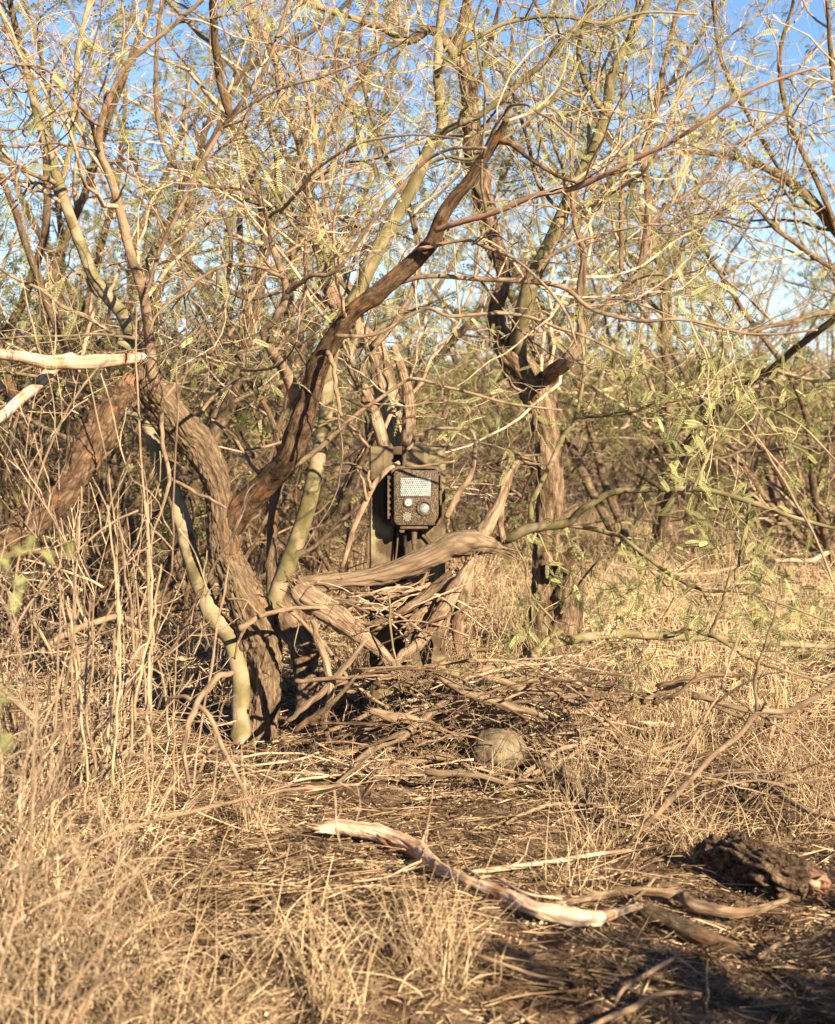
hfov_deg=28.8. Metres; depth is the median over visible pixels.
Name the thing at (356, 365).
brush shrub
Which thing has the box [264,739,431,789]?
thorny twig
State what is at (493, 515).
broken branch
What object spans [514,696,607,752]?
dead stick
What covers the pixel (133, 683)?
dry stem
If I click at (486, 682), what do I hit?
dead stick
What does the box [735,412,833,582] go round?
dry stem
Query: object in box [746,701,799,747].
dead stick
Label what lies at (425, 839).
dry stem
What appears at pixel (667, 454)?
background mesquite
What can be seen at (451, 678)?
thorny twig
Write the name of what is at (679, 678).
dead stick
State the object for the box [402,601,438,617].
bark strip
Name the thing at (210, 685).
dead branch
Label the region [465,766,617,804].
thorny twig
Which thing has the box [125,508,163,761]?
dry stem
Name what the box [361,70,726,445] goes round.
background mesquite
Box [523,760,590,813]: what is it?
dead branch
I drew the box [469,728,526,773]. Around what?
stone
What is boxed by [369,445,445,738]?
wooden post
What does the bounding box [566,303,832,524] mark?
brush shrub
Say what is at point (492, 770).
grass tuft
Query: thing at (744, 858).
crumbly log
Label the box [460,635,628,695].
thorny twig
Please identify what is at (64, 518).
brush shrub
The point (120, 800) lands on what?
tall dry grass
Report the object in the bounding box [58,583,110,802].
dry stem
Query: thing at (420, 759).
dead limb
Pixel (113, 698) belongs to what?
dry stem
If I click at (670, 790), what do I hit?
thorny twig
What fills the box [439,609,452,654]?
bark strip
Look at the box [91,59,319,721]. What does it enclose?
mesquite tree
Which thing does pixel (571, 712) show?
dead stick
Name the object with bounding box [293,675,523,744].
dead branch
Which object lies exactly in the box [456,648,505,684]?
dead stick
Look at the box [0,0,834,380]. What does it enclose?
sky
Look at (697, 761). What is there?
dead stick
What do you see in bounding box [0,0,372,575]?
background mesquite
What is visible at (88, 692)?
dry stem
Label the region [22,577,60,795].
dry stem
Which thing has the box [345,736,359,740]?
dead stick
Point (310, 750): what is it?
thorny twig
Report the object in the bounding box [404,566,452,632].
bark strip
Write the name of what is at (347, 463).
dead branch
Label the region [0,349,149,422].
broken branch
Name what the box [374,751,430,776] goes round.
dead stick
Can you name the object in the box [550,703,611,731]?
dead stick
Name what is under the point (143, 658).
dry stem
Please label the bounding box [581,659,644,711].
grass tuft
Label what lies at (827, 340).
brush shrub
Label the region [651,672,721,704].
dead stick
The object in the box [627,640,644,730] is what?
dead stick
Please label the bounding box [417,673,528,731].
thorny twig
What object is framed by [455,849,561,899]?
fallen stick
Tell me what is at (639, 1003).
fallen stick
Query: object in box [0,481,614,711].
shaded dry grass
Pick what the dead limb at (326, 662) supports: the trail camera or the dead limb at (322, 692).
the dead limb at (322, 692)
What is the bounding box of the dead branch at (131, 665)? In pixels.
[70,635,144,786]
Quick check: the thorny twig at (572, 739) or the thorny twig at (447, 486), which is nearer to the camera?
the thorny twig at (572, 739)
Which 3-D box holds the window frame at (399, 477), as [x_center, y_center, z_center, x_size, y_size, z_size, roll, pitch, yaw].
[-0.005,-0.067,4.346,0.087,0.055,0.006,0,5,0]
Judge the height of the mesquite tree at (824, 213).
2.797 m
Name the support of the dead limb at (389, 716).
on the dead limb at (429, 714)
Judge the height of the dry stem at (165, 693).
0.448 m
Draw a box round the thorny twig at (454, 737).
[372,706,477,755]
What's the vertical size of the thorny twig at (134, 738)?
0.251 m
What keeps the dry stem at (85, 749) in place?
on the tall dry grass at (120, 800)
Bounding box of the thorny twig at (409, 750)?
[312,717,456,757]
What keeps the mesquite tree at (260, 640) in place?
on the ground at (582, 946)
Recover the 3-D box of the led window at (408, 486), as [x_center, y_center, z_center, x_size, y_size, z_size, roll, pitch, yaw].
[-0.005,-0.067,4.342,0.081,0.049,0.006,0,5,0]
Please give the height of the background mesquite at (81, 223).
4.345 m
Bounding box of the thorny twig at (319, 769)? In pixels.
[307,739,449,786]
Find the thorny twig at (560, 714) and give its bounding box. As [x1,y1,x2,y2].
[472,668,608,742]
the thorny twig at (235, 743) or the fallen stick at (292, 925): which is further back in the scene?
the thorny twig at (235, 743)
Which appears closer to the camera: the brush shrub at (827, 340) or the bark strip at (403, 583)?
the bark strip at (403, 583)
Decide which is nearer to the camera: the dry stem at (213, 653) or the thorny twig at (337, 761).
the dry stem at (213, 653)
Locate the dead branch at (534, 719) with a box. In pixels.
[494,707,546,725]
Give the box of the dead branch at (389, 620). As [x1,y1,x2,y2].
[387,591,402,692]
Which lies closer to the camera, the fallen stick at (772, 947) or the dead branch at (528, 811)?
the fallen stick at (772, 947)
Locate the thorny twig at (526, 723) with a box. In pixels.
[506,651,642,726]
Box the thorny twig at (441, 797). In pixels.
[386,749,530,806]
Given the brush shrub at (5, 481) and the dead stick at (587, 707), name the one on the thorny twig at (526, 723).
the dead stick at (587, 707)
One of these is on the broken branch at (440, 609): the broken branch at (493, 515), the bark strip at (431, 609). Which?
the bark strip at (431, 609)
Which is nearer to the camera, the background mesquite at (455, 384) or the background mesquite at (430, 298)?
the background mesquite at (430, 298)
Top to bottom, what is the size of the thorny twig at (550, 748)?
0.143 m
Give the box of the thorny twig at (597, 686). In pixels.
[512,638,667,722]
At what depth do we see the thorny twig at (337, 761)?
4.00 m
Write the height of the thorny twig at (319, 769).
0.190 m
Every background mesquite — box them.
[0,0,238,537]
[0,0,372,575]
[0,0,457,545]
[0,0,507,614]
[0,0,804,579]
[0,11,313,486]
[0,93,291,475]
[18,0,618,506]
[267,184,618,456]
[301,0,834,565]
[326,66,830,477]
[344,0,834,576]
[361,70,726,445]
[409,0,834,530]
[467,88,834,510]
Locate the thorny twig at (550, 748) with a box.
[510,728,622,776]
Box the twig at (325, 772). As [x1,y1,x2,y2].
[263,767,432,777]
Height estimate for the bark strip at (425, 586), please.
0.071 m
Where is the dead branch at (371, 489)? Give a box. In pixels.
[340,461,399,567]
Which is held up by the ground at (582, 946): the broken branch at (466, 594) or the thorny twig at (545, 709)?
the thorny twig at (545, 709)
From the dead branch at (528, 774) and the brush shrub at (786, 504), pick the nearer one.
the dead branch at (528, 774)
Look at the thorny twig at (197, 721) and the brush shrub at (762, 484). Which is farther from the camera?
the brush shrub at (762, 484)
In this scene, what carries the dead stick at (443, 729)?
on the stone
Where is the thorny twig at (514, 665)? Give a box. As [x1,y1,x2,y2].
[460,631,637,700]
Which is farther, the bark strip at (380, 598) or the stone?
the bark strip at (380, 598)
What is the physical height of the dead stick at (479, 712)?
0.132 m
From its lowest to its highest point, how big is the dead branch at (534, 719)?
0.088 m
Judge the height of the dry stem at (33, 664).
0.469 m
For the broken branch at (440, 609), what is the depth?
4.20 m
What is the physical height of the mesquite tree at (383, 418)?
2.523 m
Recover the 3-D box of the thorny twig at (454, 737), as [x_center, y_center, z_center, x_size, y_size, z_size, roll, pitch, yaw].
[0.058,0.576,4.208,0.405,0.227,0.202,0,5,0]
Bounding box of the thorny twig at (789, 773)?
[716,736,834,813]
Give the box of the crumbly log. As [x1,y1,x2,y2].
[693,830,830,905]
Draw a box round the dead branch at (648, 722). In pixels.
[613,720,679,728]
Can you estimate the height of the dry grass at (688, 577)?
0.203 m
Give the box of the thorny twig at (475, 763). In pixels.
[405,716,541,785]
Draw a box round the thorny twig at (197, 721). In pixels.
[59,679,232,750]
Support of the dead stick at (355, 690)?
on the dead stick
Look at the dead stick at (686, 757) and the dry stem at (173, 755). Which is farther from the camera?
the dead stick at (686, 757)
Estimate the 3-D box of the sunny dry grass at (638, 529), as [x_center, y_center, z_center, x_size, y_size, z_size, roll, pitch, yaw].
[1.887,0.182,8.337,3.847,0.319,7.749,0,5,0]
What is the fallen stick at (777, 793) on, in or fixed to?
on the ground at (582, 946)
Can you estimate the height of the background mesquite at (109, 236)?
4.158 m
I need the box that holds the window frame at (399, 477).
[399,477,431,496]
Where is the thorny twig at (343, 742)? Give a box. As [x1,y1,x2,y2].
[300,709,404,767]
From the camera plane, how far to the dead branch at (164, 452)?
3.86 m
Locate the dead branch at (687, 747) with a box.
[626,625,744,842]
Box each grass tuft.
[193,735,290,834]
[252,892,405,1023]
[329,859,524,993]
[464,749,522,791]
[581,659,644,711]
[646,674,730,754]
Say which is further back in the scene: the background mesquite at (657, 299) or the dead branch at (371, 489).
the background mesquite at (657, 299)
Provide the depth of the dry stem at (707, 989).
2.60 m
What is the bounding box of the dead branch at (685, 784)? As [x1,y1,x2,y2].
[623,559,834,854]
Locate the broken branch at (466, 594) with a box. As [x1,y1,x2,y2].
[450,556,476,667]
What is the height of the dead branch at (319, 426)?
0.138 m
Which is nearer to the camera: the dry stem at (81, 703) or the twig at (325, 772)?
the dry stem at (81, 703)
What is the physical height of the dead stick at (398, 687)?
0.161 m
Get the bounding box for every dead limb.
[284,635,368,724]
[310,613,341,756]
[347,692,457,766]
[351,732,474,770]
[362,706,448,736]
[428,668,567,735]
[475,671,633,756]
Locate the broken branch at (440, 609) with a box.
[396,551,479,663]
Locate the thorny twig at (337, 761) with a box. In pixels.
[287,725,452,782]
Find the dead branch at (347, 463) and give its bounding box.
[307,452,367,481]
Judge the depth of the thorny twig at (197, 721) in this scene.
3.96 m
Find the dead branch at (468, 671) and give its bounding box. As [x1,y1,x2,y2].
[387,664,594,697]
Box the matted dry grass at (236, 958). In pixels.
[0,835,530,1023]
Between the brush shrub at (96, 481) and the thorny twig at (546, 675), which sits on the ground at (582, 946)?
the brush shrub at (96, 481)
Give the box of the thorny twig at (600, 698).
[540,667,663,739]
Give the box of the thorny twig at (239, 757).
[139,691,285,784]
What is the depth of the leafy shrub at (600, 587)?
5.57 m
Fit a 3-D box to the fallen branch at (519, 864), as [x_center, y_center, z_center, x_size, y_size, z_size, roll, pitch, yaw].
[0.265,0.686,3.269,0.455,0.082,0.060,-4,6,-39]
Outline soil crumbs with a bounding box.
[3,680,834,1023]
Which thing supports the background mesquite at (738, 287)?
on the ground at (582, 946)
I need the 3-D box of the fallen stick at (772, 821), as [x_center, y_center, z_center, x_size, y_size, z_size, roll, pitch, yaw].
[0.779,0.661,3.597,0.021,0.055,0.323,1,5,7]
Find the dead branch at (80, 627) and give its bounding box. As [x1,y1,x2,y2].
[41,614,175,710]
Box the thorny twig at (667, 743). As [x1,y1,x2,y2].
[572,716,691,770]
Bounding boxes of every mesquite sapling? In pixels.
[0,263,251,745]
[168,0,713,615]
[436,283,834,715]
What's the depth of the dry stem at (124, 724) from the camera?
3.66 m
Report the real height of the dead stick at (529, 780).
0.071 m
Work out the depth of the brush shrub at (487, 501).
9.91 m
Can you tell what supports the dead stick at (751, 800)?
on the ground at (582, 946)
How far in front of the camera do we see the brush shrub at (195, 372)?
19.63 m
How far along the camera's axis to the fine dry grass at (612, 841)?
3.85 m
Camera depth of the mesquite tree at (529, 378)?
5.64 m
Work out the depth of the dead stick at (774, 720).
4.27 m
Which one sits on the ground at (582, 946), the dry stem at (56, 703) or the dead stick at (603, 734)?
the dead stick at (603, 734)
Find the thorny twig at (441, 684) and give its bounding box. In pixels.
[365,645,516,715]
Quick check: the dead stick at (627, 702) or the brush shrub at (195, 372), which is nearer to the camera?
the dead stick at (627, 702)
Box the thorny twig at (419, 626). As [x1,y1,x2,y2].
[332,600,502,674]
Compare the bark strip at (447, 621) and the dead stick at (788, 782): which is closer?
the dead stick at (788, 782)
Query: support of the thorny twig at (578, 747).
on the ground at (582, 946)
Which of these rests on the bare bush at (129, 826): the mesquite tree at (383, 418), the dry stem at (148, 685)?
the dry stem at (148, 685)
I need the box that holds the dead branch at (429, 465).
[405,460,454,467]
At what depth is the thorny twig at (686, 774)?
3.67 m
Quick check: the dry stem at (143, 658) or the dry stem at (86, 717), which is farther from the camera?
the dry stem at (86, 717)
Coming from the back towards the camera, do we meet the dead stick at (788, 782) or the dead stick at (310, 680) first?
the dead stick at (310, 680)
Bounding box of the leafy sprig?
[0,534,81,756]
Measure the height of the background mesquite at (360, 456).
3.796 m
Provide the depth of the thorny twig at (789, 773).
3.76 m
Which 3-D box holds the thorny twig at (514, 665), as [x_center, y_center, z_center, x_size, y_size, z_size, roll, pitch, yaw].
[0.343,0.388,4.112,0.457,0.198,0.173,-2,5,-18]
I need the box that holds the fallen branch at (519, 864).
[469,835,632,873]
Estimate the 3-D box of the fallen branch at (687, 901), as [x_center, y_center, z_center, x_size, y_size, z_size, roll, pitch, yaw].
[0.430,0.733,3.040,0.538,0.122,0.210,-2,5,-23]
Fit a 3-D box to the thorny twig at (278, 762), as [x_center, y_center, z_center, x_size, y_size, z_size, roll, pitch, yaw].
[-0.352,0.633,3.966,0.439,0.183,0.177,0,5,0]
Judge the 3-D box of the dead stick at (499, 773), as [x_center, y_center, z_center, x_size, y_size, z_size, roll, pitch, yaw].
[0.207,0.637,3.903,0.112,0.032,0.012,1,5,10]
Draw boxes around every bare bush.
[0,223,249,809]
[0,400,283,815]
[0,524,379,926]
[0,572,193,870]
[0,597,177,1023]
[0,767,240,1023]
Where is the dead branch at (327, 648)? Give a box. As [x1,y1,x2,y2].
[276,601,407,712]
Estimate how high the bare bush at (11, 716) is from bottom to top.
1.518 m
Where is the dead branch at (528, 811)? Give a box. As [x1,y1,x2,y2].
[505,797,649,830]
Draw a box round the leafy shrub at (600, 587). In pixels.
[475,500,678,671]
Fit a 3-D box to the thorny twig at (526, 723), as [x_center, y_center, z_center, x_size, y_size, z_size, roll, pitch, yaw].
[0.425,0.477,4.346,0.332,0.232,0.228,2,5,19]
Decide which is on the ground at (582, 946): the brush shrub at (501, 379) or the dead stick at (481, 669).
the brush shrub at (501, 379)
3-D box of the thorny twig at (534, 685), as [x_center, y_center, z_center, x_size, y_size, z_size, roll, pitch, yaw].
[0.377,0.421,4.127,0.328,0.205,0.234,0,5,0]
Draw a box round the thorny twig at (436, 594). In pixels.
[362,553,497,632]
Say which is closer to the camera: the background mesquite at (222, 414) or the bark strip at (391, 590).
the bark strip at (391, 590)
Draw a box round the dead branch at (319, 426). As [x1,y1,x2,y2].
[235,400,369,450]
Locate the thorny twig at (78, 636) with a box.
[0,582,108,658]
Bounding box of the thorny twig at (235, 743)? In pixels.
[206,735,331,765]
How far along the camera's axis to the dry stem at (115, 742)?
3.00 m
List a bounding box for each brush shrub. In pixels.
[0,268,277,489]
[0,283,246,594]
[0,320,265,654]
[0,330,230,643]
[5,321,457,629]
[9,271,318,547]
[58,309,374,571]
[94,296,279,455]
[139,318,490,605]
[170,283,476,492]
[196,287,529,499]
[331,335,634,567]
[405,286,690,471]
[405,290,641,533]
[490,312,755,503]
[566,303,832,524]
[587,281,826,463]
[654,294,834,512]
[708,334,834,547]
[773,289,834,430]
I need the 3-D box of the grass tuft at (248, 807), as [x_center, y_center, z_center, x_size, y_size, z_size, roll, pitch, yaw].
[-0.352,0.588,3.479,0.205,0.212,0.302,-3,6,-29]
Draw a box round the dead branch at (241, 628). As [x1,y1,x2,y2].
[225,598,326,659]
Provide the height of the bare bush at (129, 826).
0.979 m
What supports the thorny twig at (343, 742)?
on the ground at (582, 946)
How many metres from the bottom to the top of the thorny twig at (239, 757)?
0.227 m
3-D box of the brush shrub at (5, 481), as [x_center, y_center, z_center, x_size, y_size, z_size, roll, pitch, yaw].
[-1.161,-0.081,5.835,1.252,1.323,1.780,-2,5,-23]
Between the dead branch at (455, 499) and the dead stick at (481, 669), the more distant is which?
the dead branch at (455, 499)
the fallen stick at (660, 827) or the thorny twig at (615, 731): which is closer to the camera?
the fallen stick at (660, 827)
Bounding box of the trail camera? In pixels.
[384,395,441,646]
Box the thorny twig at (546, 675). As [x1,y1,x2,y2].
[477,639,651,736]
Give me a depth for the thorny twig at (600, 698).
4.14 m
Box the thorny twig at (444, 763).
[340,735,473,778]
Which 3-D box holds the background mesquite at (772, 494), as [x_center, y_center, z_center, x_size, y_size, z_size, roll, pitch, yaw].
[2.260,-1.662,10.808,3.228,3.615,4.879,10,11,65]
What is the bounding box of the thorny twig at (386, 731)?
[360,671,524,741]
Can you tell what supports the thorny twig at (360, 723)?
on the ground at (582, 946)
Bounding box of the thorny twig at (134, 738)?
[11,654,150,759]
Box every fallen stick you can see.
[226,913,346,934]
[353,846,427,881]
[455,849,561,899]
[476,953,563,985]
[591,967,701,1023]
[614,954,689,1002]
[650,822,687,842]
[749,778,834,820]
[757,935,789,965]
[759,795,780,842]
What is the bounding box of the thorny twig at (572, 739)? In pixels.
[520,721,616,768]
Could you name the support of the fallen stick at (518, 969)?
on the ground at (582, 946)
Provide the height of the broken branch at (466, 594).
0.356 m
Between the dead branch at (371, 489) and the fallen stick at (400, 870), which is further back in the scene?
the dead branch at (371, 489)
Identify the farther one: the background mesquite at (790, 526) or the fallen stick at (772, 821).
the background mesquite at (790, 526)
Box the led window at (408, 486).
[400,478,430,495]
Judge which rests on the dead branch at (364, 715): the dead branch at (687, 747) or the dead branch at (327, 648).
the dead branch at (327, 648)
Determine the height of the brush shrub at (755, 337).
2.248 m
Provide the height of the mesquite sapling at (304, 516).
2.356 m
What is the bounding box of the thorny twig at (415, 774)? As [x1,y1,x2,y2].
[342,747,507,791]
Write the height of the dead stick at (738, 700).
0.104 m
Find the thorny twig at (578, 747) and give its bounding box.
[534,715,668,779]
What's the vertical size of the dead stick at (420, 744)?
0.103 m
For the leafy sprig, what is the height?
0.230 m
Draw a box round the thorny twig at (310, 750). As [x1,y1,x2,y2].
[277,724,417,757]
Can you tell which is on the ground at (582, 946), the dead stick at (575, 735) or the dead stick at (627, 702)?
the dead stick at (575, 735)
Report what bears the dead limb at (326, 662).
on the ground at (582, 946)
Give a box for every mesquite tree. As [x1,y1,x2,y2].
[0,0,834,744]
[51,0,514,445]
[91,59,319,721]
[235,0,809,657]
[557,0,834,411]
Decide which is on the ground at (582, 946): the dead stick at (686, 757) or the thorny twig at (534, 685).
the dead stick at (686, 757)
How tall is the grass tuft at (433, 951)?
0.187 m
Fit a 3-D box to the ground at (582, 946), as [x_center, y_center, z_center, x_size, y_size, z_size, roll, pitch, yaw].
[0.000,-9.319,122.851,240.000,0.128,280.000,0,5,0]
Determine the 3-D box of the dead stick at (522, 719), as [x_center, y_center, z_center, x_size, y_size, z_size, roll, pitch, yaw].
[0.237,0.518,4.169,0.242,0.170,0.072,-2,5,-26]
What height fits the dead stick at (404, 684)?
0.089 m
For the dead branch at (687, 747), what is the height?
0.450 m
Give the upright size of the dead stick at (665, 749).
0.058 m
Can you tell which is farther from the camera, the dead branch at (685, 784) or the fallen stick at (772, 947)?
the dead branch at (685, 784)
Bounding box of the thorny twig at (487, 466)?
[425,430,542,486]
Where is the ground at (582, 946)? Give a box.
[0,382,834,1023]
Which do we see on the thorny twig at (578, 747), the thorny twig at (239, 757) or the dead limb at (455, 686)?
the dead limb at (455, 686)
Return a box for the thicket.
[0,325,834,438]
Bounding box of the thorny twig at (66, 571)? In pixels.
[0,514,103,618]
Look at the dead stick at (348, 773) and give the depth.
3.94 m
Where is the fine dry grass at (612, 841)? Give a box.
[472,653,834,903]
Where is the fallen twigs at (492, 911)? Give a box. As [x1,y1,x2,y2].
[0,667,834,1023]
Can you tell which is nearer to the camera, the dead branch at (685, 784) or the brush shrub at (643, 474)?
the dead branch at (685, 784)
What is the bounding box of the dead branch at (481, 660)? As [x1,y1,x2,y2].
[375,648,622,721]
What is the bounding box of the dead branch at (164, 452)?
[150,408,226,549]
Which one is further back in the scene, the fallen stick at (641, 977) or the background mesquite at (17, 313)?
the background mesquite at (17, 313)
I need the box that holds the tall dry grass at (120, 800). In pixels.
[0,633,352,1023]
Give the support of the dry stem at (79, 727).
on the bare bush at (129, 826)
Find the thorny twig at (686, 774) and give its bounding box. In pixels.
[650,727,798,832]
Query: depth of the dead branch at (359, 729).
4.19 m
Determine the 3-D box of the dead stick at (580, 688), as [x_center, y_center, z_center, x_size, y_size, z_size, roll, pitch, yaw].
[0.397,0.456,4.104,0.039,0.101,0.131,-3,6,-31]
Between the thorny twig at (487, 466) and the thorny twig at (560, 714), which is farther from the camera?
the thorny twig at (487, 466)
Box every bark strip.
[343,579,427,598]
[346,586,412,606]
[351,568,475,595]
[357,582,430,600]
[361,584,424,611]
[373,573,424,601]
[395,597,438,634]
[402,568,458,641]
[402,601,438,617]
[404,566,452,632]
[407,571,429,602]
[425,602,435,620]
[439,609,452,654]
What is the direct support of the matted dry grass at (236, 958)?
on the ground at (582, 946)
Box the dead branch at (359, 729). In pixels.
[317,692,481,749]
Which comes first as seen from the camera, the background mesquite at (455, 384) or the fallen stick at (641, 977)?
the fallen stick at (641, 977)
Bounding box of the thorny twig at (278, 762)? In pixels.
[189,733,362,786]
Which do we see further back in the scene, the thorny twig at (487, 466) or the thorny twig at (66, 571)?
the thorny twig at (487, 466)
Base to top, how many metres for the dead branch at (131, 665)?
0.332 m
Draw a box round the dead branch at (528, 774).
[499,722,608,790]
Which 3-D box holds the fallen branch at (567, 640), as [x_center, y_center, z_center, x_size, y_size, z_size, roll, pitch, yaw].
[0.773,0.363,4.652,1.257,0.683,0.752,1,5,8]
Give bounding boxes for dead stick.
[292,674,356,732]
[294,673,400,683]
[329,752,373,788]
[334,658,412,688]
[334,673,390,684]
[334,677,377,696]
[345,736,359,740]
[360,670,461,730]
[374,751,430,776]
[379,677,452,707]
[402,706,476,747]
[405,737,470,745]
[407,770,465,783]
[421,718,499,747]
[424,768,513,786]
[445,694,547,729]
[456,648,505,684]
[467,668,530,698]
[474,681,555,752]
[481,770,526,782]
[505,762,561,783]
[511,678,629,703]
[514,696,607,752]
[518,759,539,767]
[521,683,591,719]
[522,737,560,753]
[542,693,610,717]
[544,673,634,733]
[547,732,650,752]
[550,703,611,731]
[557,728,605,743]
[561,696,609,714]
[564,676,596,706]
[568,726,619,742]
[576,698,631,733]
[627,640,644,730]
[629,742,685,760]
[639,673,744,704]
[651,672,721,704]
[656,663,744,688]
[675,739,720,779]
[678,752,752,768]
[691,692,793,722]
[708,667,785,703]
[710,704,807,754]
[722,687,765,720]
[725,756,763,779]
[734,747,832,788]
[745,742,806,805]
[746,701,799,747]
[767,691,780,739]
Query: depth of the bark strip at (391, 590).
4.26 m
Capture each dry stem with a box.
[11,589,68,792]
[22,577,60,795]
[39,596,117,812]
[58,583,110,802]
[68,597,94,749]
[69,516,113,742]
[70,486,88,750]
[75,308,181,769]
[84,593,106,817]
[85,477,145,576]
[95,505,163,714]
[97,504,160,774]
[105,575,120,795]
[106,592,118,755]
[107,548,156,744]
[118,502,152,721]
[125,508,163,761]
[125,564,161,756]
[149,566,179,737]
[172,626,178,809]
[192,557,229,788]
[410,779,435,845]
[705,947,709,1009]
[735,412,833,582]
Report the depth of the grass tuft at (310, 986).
2.51 m
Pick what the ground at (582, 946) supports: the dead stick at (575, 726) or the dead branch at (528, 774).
the dead branch at (528, 774)
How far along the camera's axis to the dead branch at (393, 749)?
4.23 m
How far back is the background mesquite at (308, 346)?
9.48 m
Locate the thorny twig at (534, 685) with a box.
[503,637,631,724]
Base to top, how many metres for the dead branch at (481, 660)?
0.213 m
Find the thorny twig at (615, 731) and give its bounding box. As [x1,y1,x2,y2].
[506,667,669,765]
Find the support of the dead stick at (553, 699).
on the dead limb at (455, 686)
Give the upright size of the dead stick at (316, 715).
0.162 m
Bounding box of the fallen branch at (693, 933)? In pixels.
[618,901,757,963]
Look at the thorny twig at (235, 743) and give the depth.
4.19 m
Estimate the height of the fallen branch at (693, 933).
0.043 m
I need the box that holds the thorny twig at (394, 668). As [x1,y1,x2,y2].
[348,640,522,711]
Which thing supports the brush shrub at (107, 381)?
on the ground at (582, 946)
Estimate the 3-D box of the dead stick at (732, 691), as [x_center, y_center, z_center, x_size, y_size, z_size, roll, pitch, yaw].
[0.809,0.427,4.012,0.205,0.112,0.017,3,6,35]
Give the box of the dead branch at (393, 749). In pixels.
[310,710,458,757]
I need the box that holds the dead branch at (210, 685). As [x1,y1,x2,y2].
[162,671,272,851]
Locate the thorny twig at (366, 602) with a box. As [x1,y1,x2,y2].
[313,579,421,643]
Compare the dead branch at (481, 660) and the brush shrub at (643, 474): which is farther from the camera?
the brush shrub at (643, 474)
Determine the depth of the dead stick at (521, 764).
4.09 m
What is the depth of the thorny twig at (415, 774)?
4.01 m
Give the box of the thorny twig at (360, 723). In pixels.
[317,688,455,767]
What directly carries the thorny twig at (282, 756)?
on the ground at (582, 946)
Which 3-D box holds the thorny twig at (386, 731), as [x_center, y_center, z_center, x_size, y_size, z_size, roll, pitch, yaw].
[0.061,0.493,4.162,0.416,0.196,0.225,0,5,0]
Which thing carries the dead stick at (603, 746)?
on the ground at (582, 946)
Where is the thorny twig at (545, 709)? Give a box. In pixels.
[450,657,578,738]
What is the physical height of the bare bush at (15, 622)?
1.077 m
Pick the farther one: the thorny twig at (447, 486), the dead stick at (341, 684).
the thorny twig at (447, 486)
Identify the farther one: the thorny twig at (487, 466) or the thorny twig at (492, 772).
the thorny twig at (487, 466)
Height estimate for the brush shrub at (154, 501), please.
1.750 m
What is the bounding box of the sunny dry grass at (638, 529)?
[445,482,834,725]
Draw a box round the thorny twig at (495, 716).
[454,670,581,740]
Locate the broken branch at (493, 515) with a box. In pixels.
[476,445,547,544]
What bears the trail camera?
attached to the wooden post
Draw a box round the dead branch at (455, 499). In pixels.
[406,400,476,518]
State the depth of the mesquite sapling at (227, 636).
4.39 m
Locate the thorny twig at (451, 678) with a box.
[383,642,518,704]
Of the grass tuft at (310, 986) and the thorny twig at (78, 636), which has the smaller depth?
the grass tuft at (310, 986)
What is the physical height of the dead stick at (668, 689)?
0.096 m
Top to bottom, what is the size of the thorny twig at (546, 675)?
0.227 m
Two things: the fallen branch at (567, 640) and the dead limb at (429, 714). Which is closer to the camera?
the dead limb at (429, 714)
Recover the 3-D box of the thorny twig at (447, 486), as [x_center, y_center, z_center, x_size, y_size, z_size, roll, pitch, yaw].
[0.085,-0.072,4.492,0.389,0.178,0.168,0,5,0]
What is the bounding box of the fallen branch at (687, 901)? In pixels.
[553,875,791,918]
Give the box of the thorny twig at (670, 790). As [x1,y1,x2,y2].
[575,748,754,816]
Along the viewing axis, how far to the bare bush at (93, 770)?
3.38 m
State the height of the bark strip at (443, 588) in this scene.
0.191 m
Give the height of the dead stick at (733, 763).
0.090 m
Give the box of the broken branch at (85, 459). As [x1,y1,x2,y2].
[0,372,136,557]
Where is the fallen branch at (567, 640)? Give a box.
[474,517,834,734]
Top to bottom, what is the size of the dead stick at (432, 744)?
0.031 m
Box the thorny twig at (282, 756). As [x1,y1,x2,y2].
[223,725,355,776]
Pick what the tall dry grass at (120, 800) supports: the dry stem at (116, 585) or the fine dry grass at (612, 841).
the dry stem at (116, 585)
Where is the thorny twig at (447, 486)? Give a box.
[399,459,515,510]
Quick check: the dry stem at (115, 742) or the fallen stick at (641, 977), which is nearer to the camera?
the fallen stick at (641, 977)

